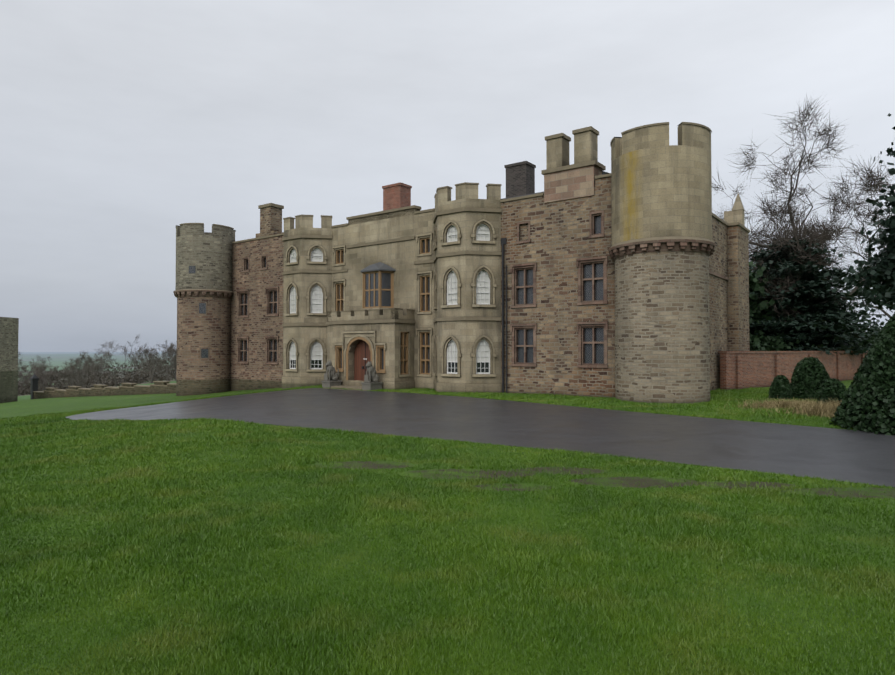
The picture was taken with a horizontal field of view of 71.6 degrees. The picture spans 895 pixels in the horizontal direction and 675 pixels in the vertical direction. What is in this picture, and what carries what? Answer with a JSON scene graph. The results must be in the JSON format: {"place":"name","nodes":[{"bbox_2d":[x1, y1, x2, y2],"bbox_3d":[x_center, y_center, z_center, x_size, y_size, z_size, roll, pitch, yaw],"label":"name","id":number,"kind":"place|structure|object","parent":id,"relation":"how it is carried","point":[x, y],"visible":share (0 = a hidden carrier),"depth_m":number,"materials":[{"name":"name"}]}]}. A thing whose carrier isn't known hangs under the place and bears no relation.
{"place":"outdoors","nodes":[
{"label":"outdoors","id":0,"kind":"place"},
{"bbox_2d":[0,352,894,674],"bbox_3d":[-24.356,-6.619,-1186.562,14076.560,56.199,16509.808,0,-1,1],"label":"terrain","id":1,"kind":"structure","parent":0,"point":[22,406],"depth_m":6.36,"materials":[{"name":"green plant"}]},
{"bbox_2d":[0,317,18,402],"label":"stone wall","id":2,"kind":"structure","parent":1,"relation":"on","point":[9,328],"depth_m":59.13,"materials":[{"name":"grey stone"}]},
{"bbox_2d":[18,365,29,376],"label":"tree","id":3,"kind":"object","parent":1,"relation":"on","point":[25,371],"visible":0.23,"depth_m":150.31,"materials":[{"name":"grey plant"}]},
{"bbox_2d":[18,364,32,385],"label":"tree","id":4,"kind":"object","parent":1,"relation":"on","point":[23,378],"visible":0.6,"depth_m":195.35,"materials":[{"name":"grey plant"}]},
{"bbox_2d":[18,351,36,368],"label":"tree","id":5,"kind":"object","parent":1,"relation":"on","point":[20,361],"visible":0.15,"depth_m":170.50,"materials":[{"name":"grey plant"}]},
{"bbox_2d":[30,374,38,398],"bbox_3d":[-42.763,5.325,64.189,0.660,3.100,0.660,-1,-1,37],"label":"gate post","id":6,"kind":"object","parent":1,"relation":"on","point":[34,378],"visible":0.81,"depth_m":63.99,"materials":[{"name":"black stone"}]},
{"bbox_2d":[29,356,54,389],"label":"tree","id":7,"kind":"object","parent":1,"relation":"on","point":[42,360],"visible":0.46,"depth_m":170.24,"materials":[{"name":"grey plant"}]},
{"bbox_2d":[26,369,59,389],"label":"shrub","id":8,"kind":"object","parent":1,"relation":"on","point":[44,377],"visible":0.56,"depth_m":167.17,"materials":[{"name":"brown plant"}]},
{"bbox_2d":[30,363,58,390],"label":"tree","id":9,"kind":"object","parent":1,"relation":"on","point":[41,368],"visible":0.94,"depth_m":151.62,"materials":[{"name":"brown plant"}]},
{"bbox_2d":[53,366,85,384],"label":"shrub","id":10,"kind":"object","parent":1,"relation":"on","point":[70,376],"visible":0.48,"depth_m":142.28,"materials":[{"name":"brown plant"}]},
{"bbox_2d":[59,367,85,385],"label":"shrub","id":11,"kind":"object","parent":1,"relation":"on","point":[69,374],"visible":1,"depth_m":106.48,"materials":[{"name":"brown plant"}]},
{"bbox_2d":[58,360,90,387],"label":"tree","id":12,"kind":"object","parent":1,"relation":"on","point":[77,371],"visible":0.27,"depth_m":133.92,"materials":[{"name":"brown plant"}]},
{"bbox_2d":[60,351,94,387],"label":"tree","id":13,"kind":"object","parent":1,"relation":"on","point":[78,362],"visible":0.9,"depth_m":117.49,"materials":[{"name":"brown plant"}]},
{"bbox_2d":[19,363,145,395],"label":"hedge","id":14,"kind":"object","parent":1,"relation":"on","point":[107,373],"visible":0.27,"depth_m":183.49,"materials":[{"name":"plant"}]},
{"bbox_2d":[18,364,172,387],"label":"hedge","id":15,"kind":"object","parent":1,"relation":"on","point":[112,373],"visible":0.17,"depth_m":266.38,"materials":[{"name":"plant"}]},
{"bbox_2d":[81,359,110,376],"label":"tree","id":16,"kind":"object","parent":1,"relation":"on","point":[99,369],"visible":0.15,"depth_m":220.85,"materials":[{"name":"grey plant"}]},
{"bbox_2d":[19,370,173,392],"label":"hedge","id":17,"kind":"object","parent":1,"relation":"on","point":[121,379],"visible":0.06,"depth_m":239.48,"materials":[{"name":"plant"}]},
{"bbox_2d":[18,357,175,395],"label":"hedge","id":18,"kind":"object","parent":1,"relation":"on","point":[25,389],"visible":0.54,"depth_m":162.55,"materials":[{"name":"plant"}]},
{"bbox_2d":[80,348,118,383],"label":"tree","id":19,"kind":"object","parent":1,"relation":"on","point":[105,363],"visible":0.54,"depth_m":148.23,"materials":[{"name":"grey plant"}]},
{"bbox_2d":[33,381,175,398],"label":"stone wall","id":20,"kind":"structure","parent":1,"relation":"on","point":[161,387],"depth_m":54.15,"materials":[{"name":"grey stone"}]},
{"bbox_2d":[41,365,175,387],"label":"hedge","id":21,"kind":"object","parent":1,"relation":"on","point":[111,377],"visible":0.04,"depth_m":287.46,"materials":[{"name":"plant"}]},
{"bbox_2d":[83,335,150,386],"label":"tree","id":22,"kind":"object","parent":1,"relation":"on","point":[109,359],"visible":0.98,"depth_m":126.11,"materials":[{"name":"plant"}]},
{"bbox_2d":[128,348,146,378],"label":"tree","id":23,"kind":"object","parent":1,"relation":"on","point":[137,361],"visible":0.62,"depth_m":193.28,"materials":[{"name":"grey plant"}]},
{"bbox_2d":[136,342,167,382],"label":"tree","id":24,"kind":"object","parent":1,"relation":"on","point":[148,351],"visible":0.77,"depth_m":143.64,"materials":[{"name":"grey plant"}]},
{"bbox_2d":[142,348,168,382],"bbox_3d":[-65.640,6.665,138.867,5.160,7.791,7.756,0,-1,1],"label":"tree","id":25,"kind":"object","parent":1,"relation":"on","point":[151,366],"visible":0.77,"depth_m":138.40,"materials":[{"name":"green plant"}]},
{"bbox_2d":[143,347,176,380],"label":"tree","id":26,"kind":"object","parent":1,"relation":"on","point":[171,364],"visible":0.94,"depth_m":126.41,"materials":[{"name":"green plant"}]},
{"bbox_2d":[154,340,176,375],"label":"tree","id":27,"kind":"object","parent":1,"relation":"on","point":[166,346],"visible":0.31,"depth_m":206.41,"materials":[{"name":"grey plant"}]},
{"bbox_2d":[160,344,176,356],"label":"tree","id":28,"kind":"object","parent":1,"relation":"on","point":[169,347],"visible":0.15,"depth_m":166.84,"materials":[{"name":"grey plant"}]},
{"bbox_2d":[161,347,176,380],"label":"tree","id":29,"kind":"object","parent":1,"relation":"on","point":[170,357],"visible":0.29,"depth_m":147.94,"materials":[{"name":"grey plant"}]},
{"bbox_2d":[173,122,749,403],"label":"castle building","id":30,"kind":"structure","parent":1,"relation":"on","point":[625,279],"depth_m":30.25,"materials":[{"name":"beige stone"}]},
{"bbox_2d":[724,396,816,410],"bbox_3d":[12.431,2.366,22.370,4.663,0.360,2.759,0,-1,16],"label":"dry grass clump","id":31,"kind":"object","parent":1,"relation":"on","point":[767,404],"visible":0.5,"depth_m":22.25,"materials":[{"name":"beige plant"}]},
{"bbox_2d":[749,261,802,336],"bbox_3d":[18.318,-1.274,43.698,19.456,8.898,8.877,1,-1,-33],"label":"tree","id":32,"kind":"object","parent":1,"relation":"on","point":[755,285],"visible":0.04,"depth_m":43.06,"materials":[{"name":"green plant"}]},
{"bbox_2d":[768,375,792,398],"bbox_3d":[14.304,2.140,26.642,0.960,1.112,1.038,0,-1,1],"label":"shrub","id":33,"kind":"object","parent":1,"relation":"on","point":[780,387],"visible":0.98,"depth_m":26.35,"materials":[{"name":"green plant"}]},
{"bbox_2d":[718,351,866,389],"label":"garden brick wall","id":34,"kind":"structure","parent":1,"relation":"on","point":[739,370],"depth_m":35.05,"materials":[{"name":"red brick"}]},
{"bbox_2d":[746,397,840,419],"bbox_3d":[13.671,2.251,20.143,8.132,0.504,4.131,0,-1,1],"label":"dry grass clump","id":35,"kind":"object","parent":1,"relation":"on","point":[829,408],"visible":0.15,"depth_m":19.93,"materials":[{"name":"beige plant"}]},
{"bbox_2d":[712,93,894,322],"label":"bare tree","id":36,"kind":"object","parent":1,"relation":"on","point":[815,237],"visible":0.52,"depth_m":49.04,"materials":[{"name":"brown plant"}]},
{"bbox_2d":[790,356,829,399],"bbox_3d":[15.575,1.755,26.567,1.622,1.888,1.664,0,-1,1],"label":"shrub","id":37,"kind":"object","parent":1,"relation":"on","point":[810,375],"visible":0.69,"depth_m":26.09,"materials":[{"name":"green plant"}]},
{"bbox_2d":[749,315,877,350],"bbox_3d":[22.189,0.669,43.942,33.142,5.043,9.156,1,-1,-33],"label":"undergrowth shrub","id":38,"kind":"object","parent":1,"relation":"on","point":[757,343],"visible":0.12,"depth_m":41.30,"materials":[{"name":"green plant"}]},
{"bbox_2d":[749,237,887,356],"bbox_3d":[25.446,-2.064,45.702,16.540,10.519,15.621,-1,-1,25],"label":"cedar tree","id":39,"kind":"object","parent":1,"relation":"on","point":[819,316],"visible":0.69,"depth_m":43.09,"materials":[{"name":"green plant"}]},
{"bbox_2d":[817,378,847,406],"bbox_3d":[13.463,1.997,21.573,1.141,1.199,1.091,0,-1,1],"label":"shrub","id":40,"kind":"object","parent":1,"relation":"on","point":[833,389],"visible":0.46,"depth_m":21.34,"materials":[{"name":"green plant"}]},
{"bbox_2d":[822,113,894,313],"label":"conifer tree","id":41,"kind":"object","parent":1,"relation":"on","point":[879,276],"visible":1,"depth_m":22.15,"materials":[{"name":"green plant"}]},
{"bbox_2d":[837,301,883,335],"bbox_3d":[48.510,0.039,60.045,57.092,6.894,15.811,0,-1,-15],"label":"tree","id":42,"kind":"object","parent":1,"relation":"on","point":[868,321],"visible":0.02,"depth_m":53.15,"materials":[{"name":"green plant"}]},
{"bbox_2d":[829,312,894,435],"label":"yew cone","id":43,"kind":"object","parent":1,"relation":"on","point":[867,403],"visible":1,"depth_m":16.16,"materials":[{"name":"green plant"}]},
{"bbox_2d":[831,197,894,318],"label":"bare tree","id":44,"kind":"object","parent":1,"relation":"on","point":[857,254],"visible":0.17,"depth_m":66.81,"materials":[{"name":"plant"}]},
{"bbox_2d":[0,0,894,351],"label":"sky","id":45,"kind":"structure","parent":0,"point":[124,123],"materials":[{"name":"white"}]},
{"bbox_2d":[66,388,894,486],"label":"driveway","id":46,"kind":"structure","parent":0,"point":[844,455],"depth_m":16.75,"materials":[{"name":"grey asphalt"}]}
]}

